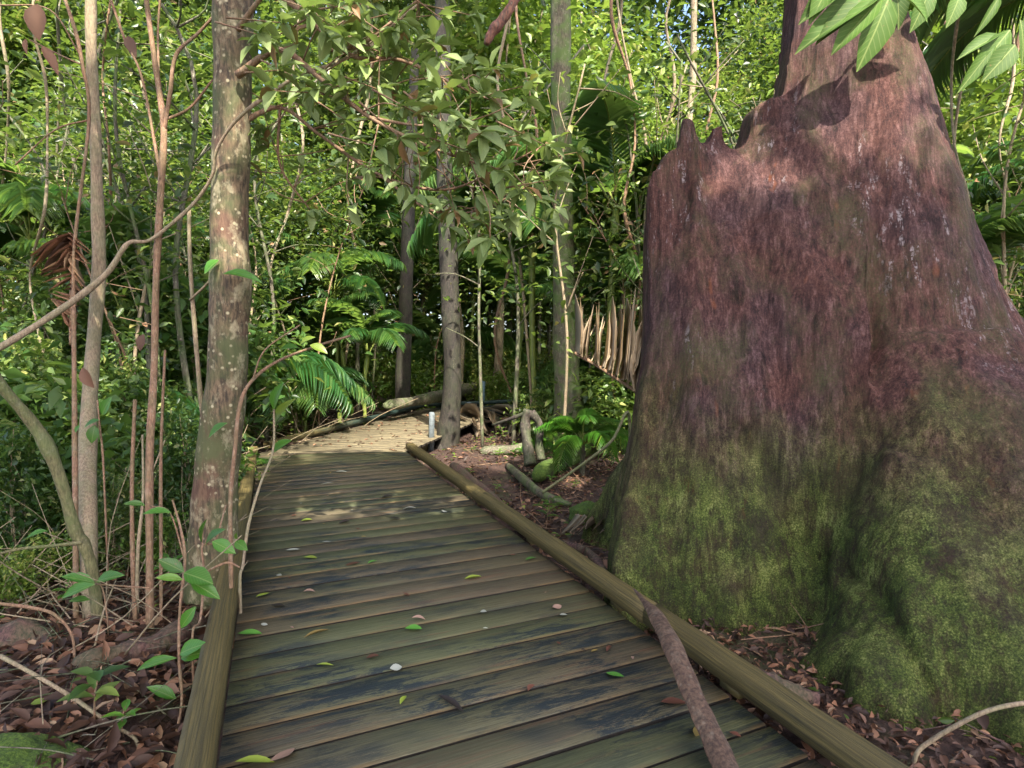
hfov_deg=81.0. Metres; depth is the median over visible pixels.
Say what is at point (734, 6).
slender tree
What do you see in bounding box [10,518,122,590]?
shrub
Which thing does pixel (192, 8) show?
slender tree
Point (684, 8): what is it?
sky
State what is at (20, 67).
slender tree
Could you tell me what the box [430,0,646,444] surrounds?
slender sapling
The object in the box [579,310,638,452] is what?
shrub
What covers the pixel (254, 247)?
slender sapling
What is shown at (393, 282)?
slender sapling
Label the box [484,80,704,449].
palm
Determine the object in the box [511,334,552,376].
shrub
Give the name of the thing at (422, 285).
slender tree
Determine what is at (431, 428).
marker post
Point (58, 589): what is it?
plant
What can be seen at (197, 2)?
slender tree
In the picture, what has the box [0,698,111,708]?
fallen branch
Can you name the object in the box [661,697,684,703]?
fallen leaf
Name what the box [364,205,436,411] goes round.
slender sapling
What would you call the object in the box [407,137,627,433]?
palm
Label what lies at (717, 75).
hanging vine
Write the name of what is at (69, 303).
vine
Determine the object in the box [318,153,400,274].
slender tree
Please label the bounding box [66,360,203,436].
shrub
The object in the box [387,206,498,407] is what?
slender sapling
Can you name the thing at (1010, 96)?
hanging vine
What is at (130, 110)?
slender sapling
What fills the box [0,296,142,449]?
shrub
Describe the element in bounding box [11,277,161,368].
shrub
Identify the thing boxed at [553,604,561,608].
fallen leaf
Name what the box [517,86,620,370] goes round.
slender sapling
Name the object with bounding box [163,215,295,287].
palm
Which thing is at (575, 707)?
boardwalk
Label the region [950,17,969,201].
hanging vine
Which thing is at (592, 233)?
slender sapling
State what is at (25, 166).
palm
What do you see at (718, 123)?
slender sapling
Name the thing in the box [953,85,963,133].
slender sapling
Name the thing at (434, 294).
palm
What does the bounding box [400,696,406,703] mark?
fallen leaf
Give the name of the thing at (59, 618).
fallen stick
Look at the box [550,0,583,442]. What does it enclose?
tree
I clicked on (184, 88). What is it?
slender sapling
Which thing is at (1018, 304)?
slender sapling
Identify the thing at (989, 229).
palm
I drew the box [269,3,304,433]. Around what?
hanging vine
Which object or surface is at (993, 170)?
palm
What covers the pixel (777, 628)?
fallen twigs
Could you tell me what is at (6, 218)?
palm
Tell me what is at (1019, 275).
slender sapling
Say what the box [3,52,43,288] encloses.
slender sapling
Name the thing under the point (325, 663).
fallen leaf
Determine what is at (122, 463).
shrub
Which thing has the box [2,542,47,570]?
plant
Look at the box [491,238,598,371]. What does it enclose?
palm
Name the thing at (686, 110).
slender sapling
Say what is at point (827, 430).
giant tree
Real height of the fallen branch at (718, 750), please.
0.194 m
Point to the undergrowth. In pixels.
(513, 324)
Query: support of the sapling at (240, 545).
on the ground
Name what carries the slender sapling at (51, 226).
on the ground
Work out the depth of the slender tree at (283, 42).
20.58 m
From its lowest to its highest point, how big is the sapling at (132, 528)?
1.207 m
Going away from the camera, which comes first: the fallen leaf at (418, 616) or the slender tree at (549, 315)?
the fallen leaf at (418, 616)
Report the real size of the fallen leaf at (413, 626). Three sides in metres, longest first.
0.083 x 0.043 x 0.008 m
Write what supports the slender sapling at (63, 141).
on the ground
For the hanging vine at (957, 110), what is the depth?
6.79 m
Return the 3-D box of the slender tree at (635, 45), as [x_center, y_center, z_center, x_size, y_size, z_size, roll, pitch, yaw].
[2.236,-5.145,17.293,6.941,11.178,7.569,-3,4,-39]
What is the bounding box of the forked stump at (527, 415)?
[492,408,545,466]
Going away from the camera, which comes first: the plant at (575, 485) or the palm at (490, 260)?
the plant at (575, 485)
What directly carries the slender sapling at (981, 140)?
on the ground
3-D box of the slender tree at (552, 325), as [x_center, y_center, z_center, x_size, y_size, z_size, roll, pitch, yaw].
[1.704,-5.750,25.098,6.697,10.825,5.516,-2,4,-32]
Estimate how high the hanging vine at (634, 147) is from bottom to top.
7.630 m
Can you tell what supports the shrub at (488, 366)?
on the ground
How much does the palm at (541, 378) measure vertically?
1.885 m
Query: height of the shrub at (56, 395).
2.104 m
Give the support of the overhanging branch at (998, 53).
attached to the giant tree at (827, 430)
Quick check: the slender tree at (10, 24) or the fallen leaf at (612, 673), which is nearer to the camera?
the fallen leaf at (612, 673)
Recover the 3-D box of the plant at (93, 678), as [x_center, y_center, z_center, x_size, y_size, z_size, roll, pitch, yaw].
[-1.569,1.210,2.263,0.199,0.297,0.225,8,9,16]
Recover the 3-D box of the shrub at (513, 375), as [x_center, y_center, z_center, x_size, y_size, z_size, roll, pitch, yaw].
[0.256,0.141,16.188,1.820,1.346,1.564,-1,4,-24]
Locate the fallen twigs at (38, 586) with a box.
[0,427,311,723]
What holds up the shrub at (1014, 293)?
on the ground
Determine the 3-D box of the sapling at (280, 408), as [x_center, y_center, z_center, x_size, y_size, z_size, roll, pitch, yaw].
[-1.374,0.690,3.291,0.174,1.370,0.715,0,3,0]
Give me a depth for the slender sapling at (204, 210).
8.47 m
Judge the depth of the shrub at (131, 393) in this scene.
5.37 m
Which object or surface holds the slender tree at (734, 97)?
on the ground
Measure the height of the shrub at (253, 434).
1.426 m
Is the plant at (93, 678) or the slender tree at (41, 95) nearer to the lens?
the plant at (93, 678)
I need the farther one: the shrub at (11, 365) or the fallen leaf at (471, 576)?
the shrub at (11, 365)
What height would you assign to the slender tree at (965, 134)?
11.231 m
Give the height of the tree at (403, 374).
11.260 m
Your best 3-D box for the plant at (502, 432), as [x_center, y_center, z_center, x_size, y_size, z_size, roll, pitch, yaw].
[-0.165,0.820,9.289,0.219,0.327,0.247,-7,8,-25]
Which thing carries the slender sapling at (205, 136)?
on the ground
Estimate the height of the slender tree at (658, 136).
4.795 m
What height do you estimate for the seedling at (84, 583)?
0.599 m
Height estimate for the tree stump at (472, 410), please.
0.608 m
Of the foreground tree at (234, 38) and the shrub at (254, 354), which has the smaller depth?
the foreground tree at (234, 38)
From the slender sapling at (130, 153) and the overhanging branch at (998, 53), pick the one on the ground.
the slender sapling at (130, 153)
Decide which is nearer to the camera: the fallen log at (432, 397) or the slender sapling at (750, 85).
the slender sapling at (750, 85)
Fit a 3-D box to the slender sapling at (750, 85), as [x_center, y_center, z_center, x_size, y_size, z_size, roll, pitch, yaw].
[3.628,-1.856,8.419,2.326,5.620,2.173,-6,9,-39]
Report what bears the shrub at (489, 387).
on the ground
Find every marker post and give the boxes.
[428,412,434,450]
[478,381,484,405]
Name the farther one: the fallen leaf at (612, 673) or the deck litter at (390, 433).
the deck litter at (390, 433)
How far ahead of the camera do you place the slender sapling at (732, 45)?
8.71 m
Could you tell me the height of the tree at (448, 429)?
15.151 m
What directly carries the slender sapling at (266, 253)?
on the ground
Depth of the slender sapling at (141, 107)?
9.61 m
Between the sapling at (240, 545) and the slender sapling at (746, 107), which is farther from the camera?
the slender sapling at (746, 107)
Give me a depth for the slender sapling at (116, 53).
6.08 m
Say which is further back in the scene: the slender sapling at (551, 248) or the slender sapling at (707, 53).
the slender sapling at (551, 248)
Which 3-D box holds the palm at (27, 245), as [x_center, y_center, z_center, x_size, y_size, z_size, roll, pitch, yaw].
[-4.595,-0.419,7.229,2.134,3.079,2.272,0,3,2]
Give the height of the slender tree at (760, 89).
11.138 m
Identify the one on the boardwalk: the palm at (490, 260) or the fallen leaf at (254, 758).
the fallen leaf at (254, 758)
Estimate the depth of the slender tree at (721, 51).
28.16 m
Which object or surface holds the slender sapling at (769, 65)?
on the ground
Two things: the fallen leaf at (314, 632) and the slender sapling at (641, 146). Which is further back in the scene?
the slender sapling at (641, 146)
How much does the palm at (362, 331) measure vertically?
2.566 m
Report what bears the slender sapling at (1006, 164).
on the ground
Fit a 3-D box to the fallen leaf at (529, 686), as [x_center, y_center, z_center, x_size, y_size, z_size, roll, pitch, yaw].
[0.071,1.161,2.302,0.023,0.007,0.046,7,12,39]
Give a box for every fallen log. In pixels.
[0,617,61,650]
[383,381,492,409]
[479,438,552,455]
[532,442,601,482]
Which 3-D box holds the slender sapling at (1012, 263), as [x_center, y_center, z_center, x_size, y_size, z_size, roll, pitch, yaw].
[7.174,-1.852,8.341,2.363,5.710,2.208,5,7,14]
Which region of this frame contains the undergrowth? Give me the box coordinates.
[3,130,1023,363]
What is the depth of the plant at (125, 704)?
2.26 m
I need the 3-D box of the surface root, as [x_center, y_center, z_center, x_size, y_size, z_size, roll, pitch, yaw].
[-1.746,1.257,2.873,0.187,0.156,0.628,2,4,30]
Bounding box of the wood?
[1,0,1021,357]
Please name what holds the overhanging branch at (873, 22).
attached to the giant tree at (827, 430)
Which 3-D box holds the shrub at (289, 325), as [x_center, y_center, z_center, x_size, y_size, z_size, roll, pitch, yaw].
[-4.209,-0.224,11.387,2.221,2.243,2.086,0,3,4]
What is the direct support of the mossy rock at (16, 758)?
on the ground
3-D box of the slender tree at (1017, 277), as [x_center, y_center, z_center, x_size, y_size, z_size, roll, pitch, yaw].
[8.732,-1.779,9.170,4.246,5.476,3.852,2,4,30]
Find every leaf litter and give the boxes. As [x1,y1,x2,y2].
[0,532,209,767]
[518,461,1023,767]
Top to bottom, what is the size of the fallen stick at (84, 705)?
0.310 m
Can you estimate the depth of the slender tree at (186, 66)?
12.78 m
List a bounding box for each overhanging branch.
[795,0,926,71]
[910,0,1023,92]
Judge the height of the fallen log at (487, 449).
0.196 m
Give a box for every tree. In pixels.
[0,0,42,155]
[0,0,136,159]
[0,0,210,159]
[0,0,299,207]
[0,8,110,308]
[0,29,199,302]
[0,149,64,328]
[3,62,210,323]
[6,0,276,208]
[74,2,325,276]
[78,0,188,618]
[169,114,329,342]
[182,0,592,612]
[201,129,405,415]
[252,0,428,373]
[252,82,329,183]
[253,1,415,363]
[259,121,311,239]
[317,0,495,415]
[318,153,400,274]
[321,0,516,247]
[336,0,618,399]
[343,61,578,401]
[374,228,427,365]
[389,239,477,309]
[426,230,526,352]
[434,0,461,448]
[463,1,742,328]
[469,17,549,365]
[503,231,579,362]
[535,303,552,356]
[541,116,670,344]
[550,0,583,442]
[581,0,1023,755]
[592,120,737,325]
[621,97,711,150]
[648,41,761,138]
[662,0,783,146]
[687,0,696,120]
[687,1,780,126]
[696,64,767,146]
[717,48,777,139]
[719,0,968,114]
[738,3,1023,209]
[922,11,1023,275]
[957,126,1023,316]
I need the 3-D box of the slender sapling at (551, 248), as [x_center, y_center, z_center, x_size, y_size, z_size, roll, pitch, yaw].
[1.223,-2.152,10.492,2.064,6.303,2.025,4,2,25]
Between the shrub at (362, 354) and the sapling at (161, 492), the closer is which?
the sapling at (161, 492)
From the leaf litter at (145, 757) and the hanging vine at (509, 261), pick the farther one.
the hanging vine at (509, 261)
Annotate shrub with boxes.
[0,265,180,372]
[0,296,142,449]
[0,318,159,534]
[0,338,67,491]
[0,406,116,570]
[0,436,137,555]
[0,538,68,617]
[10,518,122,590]
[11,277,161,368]
[22,384,145,473]
[31,322,198,484]
[42,205,330,452]
[50,443,191,549]
[62,459,181,578]
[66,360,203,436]
[102,324,182,392]
[102,391,244,537]
[108,511,189,572]
[140,417,269,504]
[242,370,314,439]
[258,313,336,427]
[275,307,354,407]
[289,296,395,407]
[367,354,411,396]
[370,351,443,410]
[417,325,484,399]
[426,322,512,396]
[462,369,514,404]
[465,344,548,399]
[473,345,493,382]
[494,365,528,403]
[500,384,553,438]
[503,355,553,424]
[506,349,634,458]
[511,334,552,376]
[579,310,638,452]
[590,305,617,351]
[613,389,631,423]
[1000,280,1023,315]
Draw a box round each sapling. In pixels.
[0,0,144,622]
[0,0,162,372]
[0,0,212,442]
[0,1,147,353]
[0,10,130,326]
[0,41,142,331]
[0,56,85,340]
[0,132,24,320]
[0,142,108,318]
[0,147,193,412]
[2,0,202,373]
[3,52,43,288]
[8,134,88,322]
[12,89,186,279]
[22,58,154,208]
[47,44,210,387]
[49,101,167,326]
[51,0,302,403]
[62,93,178,368]
[72,66,203,350]
[104,61,210,390]
[104,124,303,376]
[110,0,212,631]
[119,31,280,317]
[126,0,304,319]
[130,399,137,624]
[132,72,290,337]
[132,123,210,282]
[135,434,165,612]
[159,350,165,624]
[179,152,310,435]
[186,63,331,429]
[187,210,261,437]
[193,7,375,440]
[228,324,350,648]
[238,382,294,613]
[255,139,432,436]
[278,285,348,415]
[337,173,400,410]
[363,191,439,351]
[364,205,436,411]
[373,58,538,446]
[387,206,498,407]
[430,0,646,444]
[485,5,644,433]
[514,71,648,335]
[515,161,647,452]
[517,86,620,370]
[567,41,697,333]
[574,1,749,335]
[575,95,665,280]
[575,169,643,417]
[584,122,660,334]
[602,0,758,303]
[602,0,764,148]
[626,58,739,236]
[632,82,764,289]
[634,5,771,147]
[698,87,763,137]
[711,16,782,141]
[714,54,778,120]
[922,13,1020,161]
[941,15,1023,298]
[952,135,1023,317]
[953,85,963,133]
[958,88,1023,290]
[964,100,1023,311]
[966,112,1019,274]
[978,166,1023,301]
[997,156,1023,309]
[1007,247,1023,301]
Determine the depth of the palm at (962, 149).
9.25 m
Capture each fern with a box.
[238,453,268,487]
[519,426,590,467]
[532,408,627,477]
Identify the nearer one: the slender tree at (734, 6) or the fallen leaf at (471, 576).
the fallen leaf at (471, 576)
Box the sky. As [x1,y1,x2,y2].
[15,0,759,344]
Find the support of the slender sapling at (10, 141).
on the ground
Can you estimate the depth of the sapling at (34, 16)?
3.59 m
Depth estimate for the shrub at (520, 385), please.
10.54 m
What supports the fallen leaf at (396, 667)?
on the boardwalk
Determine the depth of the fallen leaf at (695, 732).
2.03 m
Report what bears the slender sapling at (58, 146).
on the ground
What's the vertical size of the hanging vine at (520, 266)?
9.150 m
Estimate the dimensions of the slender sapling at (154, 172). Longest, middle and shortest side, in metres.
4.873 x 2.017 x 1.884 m
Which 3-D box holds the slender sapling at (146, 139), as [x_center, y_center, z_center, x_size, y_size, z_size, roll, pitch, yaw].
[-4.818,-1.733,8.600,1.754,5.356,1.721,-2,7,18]
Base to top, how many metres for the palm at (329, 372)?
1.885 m
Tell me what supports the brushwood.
on the ground
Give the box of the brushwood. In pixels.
[107,367,417,482]
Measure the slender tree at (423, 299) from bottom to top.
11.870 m
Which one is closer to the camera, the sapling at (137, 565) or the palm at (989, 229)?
the sapling at (137, 565)
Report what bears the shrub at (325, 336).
on the ground
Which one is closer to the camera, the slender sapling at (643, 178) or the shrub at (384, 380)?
the slender sapling at (643, 178)
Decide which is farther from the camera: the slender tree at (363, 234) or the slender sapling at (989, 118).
the slender tree at (363, 234)
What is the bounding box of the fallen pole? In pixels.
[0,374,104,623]
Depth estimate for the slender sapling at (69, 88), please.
6.66 m
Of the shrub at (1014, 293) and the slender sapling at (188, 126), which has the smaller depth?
the slender sapling at (188, 126)
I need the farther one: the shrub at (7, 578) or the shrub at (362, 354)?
the shrub at (362, 354)
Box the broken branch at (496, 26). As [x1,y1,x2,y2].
[484,0,519,45]
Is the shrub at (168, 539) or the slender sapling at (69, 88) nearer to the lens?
the shrub at (168, 539)
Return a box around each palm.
[0,157,151,342]
[0,174,50,235]
[0,203,208,369]
[3,160,196,330]
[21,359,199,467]
[138,330,358,433]
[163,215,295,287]
[249,366,375,431]
[259,246,406,422]
[273,180,425,410]
[297,291,384,421]
[305,298,428,424]
[331,243,467,301]
[387,308,526,379]
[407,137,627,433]
[423,248,507,398]
[459,249,583,403]
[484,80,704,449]
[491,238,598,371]
[518,253,600,314]
[521,356,616,403]
[551,227,642,389]
[619,233,642,295]
[909,0,1023,104]
[956,144,1017,213]
[962,139,1023,211]
[975,193,1023,280]
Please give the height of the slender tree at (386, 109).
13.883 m
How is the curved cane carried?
on the ground
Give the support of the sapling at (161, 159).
on the ground
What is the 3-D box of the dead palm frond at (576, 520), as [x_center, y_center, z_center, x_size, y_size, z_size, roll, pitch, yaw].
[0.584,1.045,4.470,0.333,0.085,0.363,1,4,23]
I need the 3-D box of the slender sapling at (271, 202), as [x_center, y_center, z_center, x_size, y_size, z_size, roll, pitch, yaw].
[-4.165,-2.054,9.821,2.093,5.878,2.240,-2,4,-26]
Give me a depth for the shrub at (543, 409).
9.11 m
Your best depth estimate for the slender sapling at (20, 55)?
8.76 m
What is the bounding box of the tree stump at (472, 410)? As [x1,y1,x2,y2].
[460,403,520,436]
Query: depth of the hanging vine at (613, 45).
10.29 m
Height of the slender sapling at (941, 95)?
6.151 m
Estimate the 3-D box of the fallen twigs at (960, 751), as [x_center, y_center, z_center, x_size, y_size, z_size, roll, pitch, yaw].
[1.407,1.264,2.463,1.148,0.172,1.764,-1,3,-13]
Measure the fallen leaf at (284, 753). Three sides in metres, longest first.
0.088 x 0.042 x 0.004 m
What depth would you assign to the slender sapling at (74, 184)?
8.40 m
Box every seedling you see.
[27,529,149,634]
[74,397,111,598]
[124,500,219,731]
[191,505,239,684]
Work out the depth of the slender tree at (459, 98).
14.75 m
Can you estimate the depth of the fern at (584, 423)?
6.77 m
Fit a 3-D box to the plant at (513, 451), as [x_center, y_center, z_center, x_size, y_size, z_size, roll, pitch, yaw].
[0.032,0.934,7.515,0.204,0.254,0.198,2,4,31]
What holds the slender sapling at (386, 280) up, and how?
on the ground
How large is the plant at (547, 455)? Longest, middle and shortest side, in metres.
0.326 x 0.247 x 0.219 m
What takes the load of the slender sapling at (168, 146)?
on the ground
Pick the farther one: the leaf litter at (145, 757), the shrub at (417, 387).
the shrub at (417, 387)
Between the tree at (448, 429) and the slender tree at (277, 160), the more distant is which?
the slender tree at (277, 160)
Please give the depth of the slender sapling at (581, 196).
7.31 m
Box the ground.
[0,350,1023,767]
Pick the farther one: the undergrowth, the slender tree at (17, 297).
the undergrowth
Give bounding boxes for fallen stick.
[0,602,75,656]
[0,654,139,746]
[542,411,630,493]
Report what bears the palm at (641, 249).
on the ground
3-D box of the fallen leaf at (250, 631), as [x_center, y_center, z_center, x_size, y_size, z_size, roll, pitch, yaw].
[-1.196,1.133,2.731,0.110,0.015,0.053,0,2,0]
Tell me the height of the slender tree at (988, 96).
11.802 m
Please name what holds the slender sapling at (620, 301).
on the ground
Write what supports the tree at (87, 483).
on the ground
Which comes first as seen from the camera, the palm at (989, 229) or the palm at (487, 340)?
the palm at (989, 229)
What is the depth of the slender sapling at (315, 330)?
12.44 m
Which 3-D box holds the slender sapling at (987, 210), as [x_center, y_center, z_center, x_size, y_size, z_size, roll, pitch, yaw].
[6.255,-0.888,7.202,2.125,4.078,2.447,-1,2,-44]
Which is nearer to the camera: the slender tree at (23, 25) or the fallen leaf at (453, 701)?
the fallen leaf at (453, 701)
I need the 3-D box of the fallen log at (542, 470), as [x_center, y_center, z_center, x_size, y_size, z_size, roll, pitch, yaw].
[0.987,0.917,8.248,0.242,0.235,3.552,1,4,25]
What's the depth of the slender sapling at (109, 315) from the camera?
5.90 m
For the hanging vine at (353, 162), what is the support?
hanging from the tree at (403, 374)
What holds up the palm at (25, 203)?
on the ground
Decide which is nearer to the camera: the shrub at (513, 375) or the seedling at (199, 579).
the seedling at (199, 579)
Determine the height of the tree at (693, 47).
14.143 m
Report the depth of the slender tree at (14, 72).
14.26 m
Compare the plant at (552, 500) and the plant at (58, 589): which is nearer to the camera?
the plant at (58, 589)
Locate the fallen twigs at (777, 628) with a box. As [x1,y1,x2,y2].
[305,431,823,708]
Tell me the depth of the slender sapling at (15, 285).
8.48 m
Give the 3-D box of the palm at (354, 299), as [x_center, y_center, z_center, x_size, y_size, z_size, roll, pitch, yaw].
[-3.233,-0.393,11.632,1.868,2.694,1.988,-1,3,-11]
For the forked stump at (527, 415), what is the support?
on the ground
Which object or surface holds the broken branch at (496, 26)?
hanging from the foreground tree at (234, 38)
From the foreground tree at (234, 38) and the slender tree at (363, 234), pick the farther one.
the slender tree at (363, 234)
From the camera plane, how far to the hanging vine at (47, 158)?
5.92 m
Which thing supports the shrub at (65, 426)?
on the ground
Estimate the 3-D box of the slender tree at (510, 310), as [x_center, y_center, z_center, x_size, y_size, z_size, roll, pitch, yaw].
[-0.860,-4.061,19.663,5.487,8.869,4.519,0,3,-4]
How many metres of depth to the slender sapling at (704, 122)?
7.61 m
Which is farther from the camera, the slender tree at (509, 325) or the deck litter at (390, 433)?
the slender tree at (509, 325)
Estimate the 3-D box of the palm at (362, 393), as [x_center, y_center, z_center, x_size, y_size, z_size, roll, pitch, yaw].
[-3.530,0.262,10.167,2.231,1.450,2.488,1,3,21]
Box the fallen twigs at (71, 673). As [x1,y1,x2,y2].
[0,456,570,767]
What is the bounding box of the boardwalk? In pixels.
[173,399,909,767]
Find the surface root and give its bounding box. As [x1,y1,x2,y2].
[71,611,206,676]
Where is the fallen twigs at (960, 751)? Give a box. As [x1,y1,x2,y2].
[690,618,1022,767]
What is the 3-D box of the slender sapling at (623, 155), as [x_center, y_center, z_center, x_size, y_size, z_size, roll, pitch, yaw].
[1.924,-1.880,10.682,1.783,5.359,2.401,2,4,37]
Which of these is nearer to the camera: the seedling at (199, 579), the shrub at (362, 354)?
the seedling at (199, 579)
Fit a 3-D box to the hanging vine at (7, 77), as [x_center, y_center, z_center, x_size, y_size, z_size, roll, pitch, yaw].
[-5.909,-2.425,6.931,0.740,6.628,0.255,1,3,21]
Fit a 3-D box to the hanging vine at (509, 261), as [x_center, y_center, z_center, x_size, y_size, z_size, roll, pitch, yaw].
[0.049,-4.513,11.617,0.739,10.628,0.671,2,4,29]
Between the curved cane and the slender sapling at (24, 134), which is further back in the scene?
the slender sapling at (24, 134)
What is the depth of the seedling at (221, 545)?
2.79 m
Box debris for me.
[684,619,1023,767]
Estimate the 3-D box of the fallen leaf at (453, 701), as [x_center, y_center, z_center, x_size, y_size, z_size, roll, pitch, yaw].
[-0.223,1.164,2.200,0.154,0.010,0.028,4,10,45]
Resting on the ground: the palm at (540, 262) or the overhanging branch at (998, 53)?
the palm at (540, 262)
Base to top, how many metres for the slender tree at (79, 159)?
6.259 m
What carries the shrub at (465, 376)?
on the ground
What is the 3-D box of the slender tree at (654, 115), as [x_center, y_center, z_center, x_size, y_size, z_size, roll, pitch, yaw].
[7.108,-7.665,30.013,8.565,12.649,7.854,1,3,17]
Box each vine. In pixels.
[0,1,10,214]
[0,4,416,350]
[29,0,50,390]
[101,0,122,368]
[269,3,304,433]
[345,0,373,361]
[493,6,537,409]
[496,0,532,424]
[589,0,622,372]
[609,0,641,321]
[616,0,647,279]
[664,0,675,140]
[705,0,718,135]
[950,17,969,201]
[953,67,964,152]
[998,19,1023,250]
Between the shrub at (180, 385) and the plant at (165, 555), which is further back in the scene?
the shrub at (180, 385)
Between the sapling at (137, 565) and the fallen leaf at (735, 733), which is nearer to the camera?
the fallen leaf at (735, 733)
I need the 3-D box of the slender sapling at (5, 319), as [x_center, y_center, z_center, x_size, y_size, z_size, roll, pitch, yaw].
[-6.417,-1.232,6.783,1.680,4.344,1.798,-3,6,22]
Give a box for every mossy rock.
[0,732,90,767]
[569,501,594,524]
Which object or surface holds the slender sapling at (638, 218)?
on the ground
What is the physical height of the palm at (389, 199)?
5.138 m
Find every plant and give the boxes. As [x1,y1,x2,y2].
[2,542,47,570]
[46,581,71,603]
[57,665,130,719]
[101,699,140,736]
[154,553,182,573]
[496,426,508,440]
[505,448,520,463]
[534,499,558,529]
[543,496,563,519]
[544,448,552,457]
[571,479,580,489]
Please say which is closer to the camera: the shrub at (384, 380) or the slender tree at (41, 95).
the slender tree at (41, 95)
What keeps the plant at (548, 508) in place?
on the ground
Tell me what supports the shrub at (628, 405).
on the ground
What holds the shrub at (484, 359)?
on the ground
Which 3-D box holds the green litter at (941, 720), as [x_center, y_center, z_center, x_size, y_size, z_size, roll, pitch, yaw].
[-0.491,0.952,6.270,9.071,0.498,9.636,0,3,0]
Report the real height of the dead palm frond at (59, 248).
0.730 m
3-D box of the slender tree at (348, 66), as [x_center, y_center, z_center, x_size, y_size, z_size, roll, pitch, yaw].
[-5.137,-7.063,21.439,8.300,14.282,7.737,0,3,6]
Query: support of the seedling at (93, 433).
on the ground
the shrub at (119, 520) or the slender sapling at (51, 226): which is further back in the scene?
the slender sapling at (51, 226)
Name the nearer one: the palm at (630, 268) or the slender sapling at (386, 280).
the palm at (630, 268)
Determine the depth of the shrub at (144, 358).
10.05 m
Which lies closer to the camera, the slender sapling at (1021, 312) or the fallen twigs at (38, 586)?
the fallen twigs at (38, 586)
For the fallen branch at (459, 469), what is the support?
on the ground
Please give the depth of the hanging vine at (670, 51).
9.72 m
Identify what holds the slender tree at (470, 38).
on the ground
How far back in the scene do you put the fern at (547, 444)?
7.53 m
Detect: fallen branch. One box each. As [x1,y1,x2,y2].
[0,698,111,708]
[450,462,502,501]
[633,589,738,767]
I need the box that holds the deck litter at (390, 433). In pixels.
[300,412,484,450]
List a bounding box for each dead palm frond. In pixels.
[30,232,91,345]
[562,514,607,533]
[574,287,642,392]
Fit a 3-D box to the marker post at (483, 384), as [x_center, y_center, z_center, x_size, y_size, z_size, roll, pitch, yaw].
[-0.720,0.334,14.231,0.120,0.810,0.120,1,5,-17]
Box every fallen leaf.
[235,755,273,761]
[238,629,261,633]
[270,748,294,760]
[305,629,329,636]
[316,662,331,664]
[390,664,401,670]
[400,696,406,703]
[406,624,421,628]
[412,615,424,618]
[438,695,462,711]
[465,575,480,578]
[527,684,533,690]
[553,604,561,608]
[606,671,623,676]
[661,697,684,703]
[693,727,698,735]
[730,731,740,736]
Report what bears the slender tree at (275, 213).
on the ground
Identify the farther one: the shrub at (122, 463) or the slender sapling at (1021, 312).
the slender sapling at (1021, 312)
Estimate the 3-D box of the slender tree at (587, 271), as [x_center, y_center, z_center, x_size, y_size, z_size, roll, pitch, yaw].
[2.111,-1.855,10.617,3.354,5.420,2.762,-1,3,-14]
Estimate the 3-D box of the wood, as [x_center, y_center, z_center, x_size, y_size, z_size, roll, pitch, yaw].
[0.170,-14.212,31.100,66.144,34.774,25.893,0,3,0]
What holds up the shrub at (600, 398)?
on the ground
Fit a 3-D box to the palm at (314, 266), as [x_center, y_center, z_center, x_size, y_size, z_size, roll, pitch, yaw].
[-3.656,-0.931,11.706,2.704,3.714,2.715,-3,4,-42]
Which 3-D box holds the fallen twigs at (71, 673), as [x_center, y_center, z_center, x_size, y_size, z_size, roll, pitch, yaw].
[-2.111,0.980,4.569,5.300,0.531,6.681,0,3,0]
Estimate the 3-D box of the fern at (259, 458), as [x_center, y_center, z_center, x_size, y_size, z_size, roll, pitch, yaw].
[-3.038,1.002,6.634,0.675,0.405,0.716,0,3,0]
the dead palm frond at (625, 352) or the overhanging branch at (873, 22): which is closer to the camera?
the overhanging branch at (873, 22)
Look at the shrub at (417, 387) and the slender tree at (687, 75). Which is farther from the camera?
the slender tree at (687, 75)
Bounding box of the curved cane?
[912,700,1023,767]
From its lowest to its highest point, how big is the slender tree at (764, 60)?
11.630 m
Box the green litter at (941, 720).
[5,426,995,758]
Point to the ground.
(946, 744)
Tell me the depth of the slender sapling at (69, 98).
11.08 m
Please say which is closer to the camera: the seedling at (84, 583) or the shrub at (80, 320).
the seedling at (84, 583)
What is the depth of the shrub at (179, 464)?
4.68 m
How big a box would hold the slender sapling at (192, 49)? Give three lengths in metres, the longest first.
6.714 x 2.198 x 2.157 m
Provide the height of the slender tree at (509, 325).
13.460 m
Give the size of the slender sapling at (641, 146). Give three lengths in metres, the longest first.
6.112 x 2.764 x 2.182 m
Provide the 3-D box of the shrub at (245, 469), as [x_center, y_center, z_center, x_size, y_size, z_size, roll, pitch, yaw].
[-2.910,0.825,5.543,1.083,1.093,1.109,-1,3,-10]
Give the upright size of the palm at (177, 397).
1.450 m
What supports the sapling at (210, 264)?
on the ground
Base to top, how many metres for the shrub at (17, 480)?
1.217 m
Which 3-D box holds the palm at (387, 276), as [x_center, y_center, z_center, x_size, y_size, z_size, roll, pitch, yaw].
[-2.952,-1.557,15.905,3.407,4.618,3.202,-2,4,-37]
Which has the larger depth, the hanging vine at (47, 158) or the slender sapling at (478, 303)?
the slender sapling at (478, 303)
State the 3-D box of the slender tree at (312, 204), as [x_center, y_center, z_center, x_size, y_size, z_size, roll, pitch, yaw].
[-4.369,-2.087,12.477,4.105,5.836,4.525,-3,4,-42]
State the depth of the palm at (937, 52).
6.28 m
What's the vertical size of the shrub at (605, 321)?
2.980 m
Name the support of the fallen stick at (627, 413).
on the ground
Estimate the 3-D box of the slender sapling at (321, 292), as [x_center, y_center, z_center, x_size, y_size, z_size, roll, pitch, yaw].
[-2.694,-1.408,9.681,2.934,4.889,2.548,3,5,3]

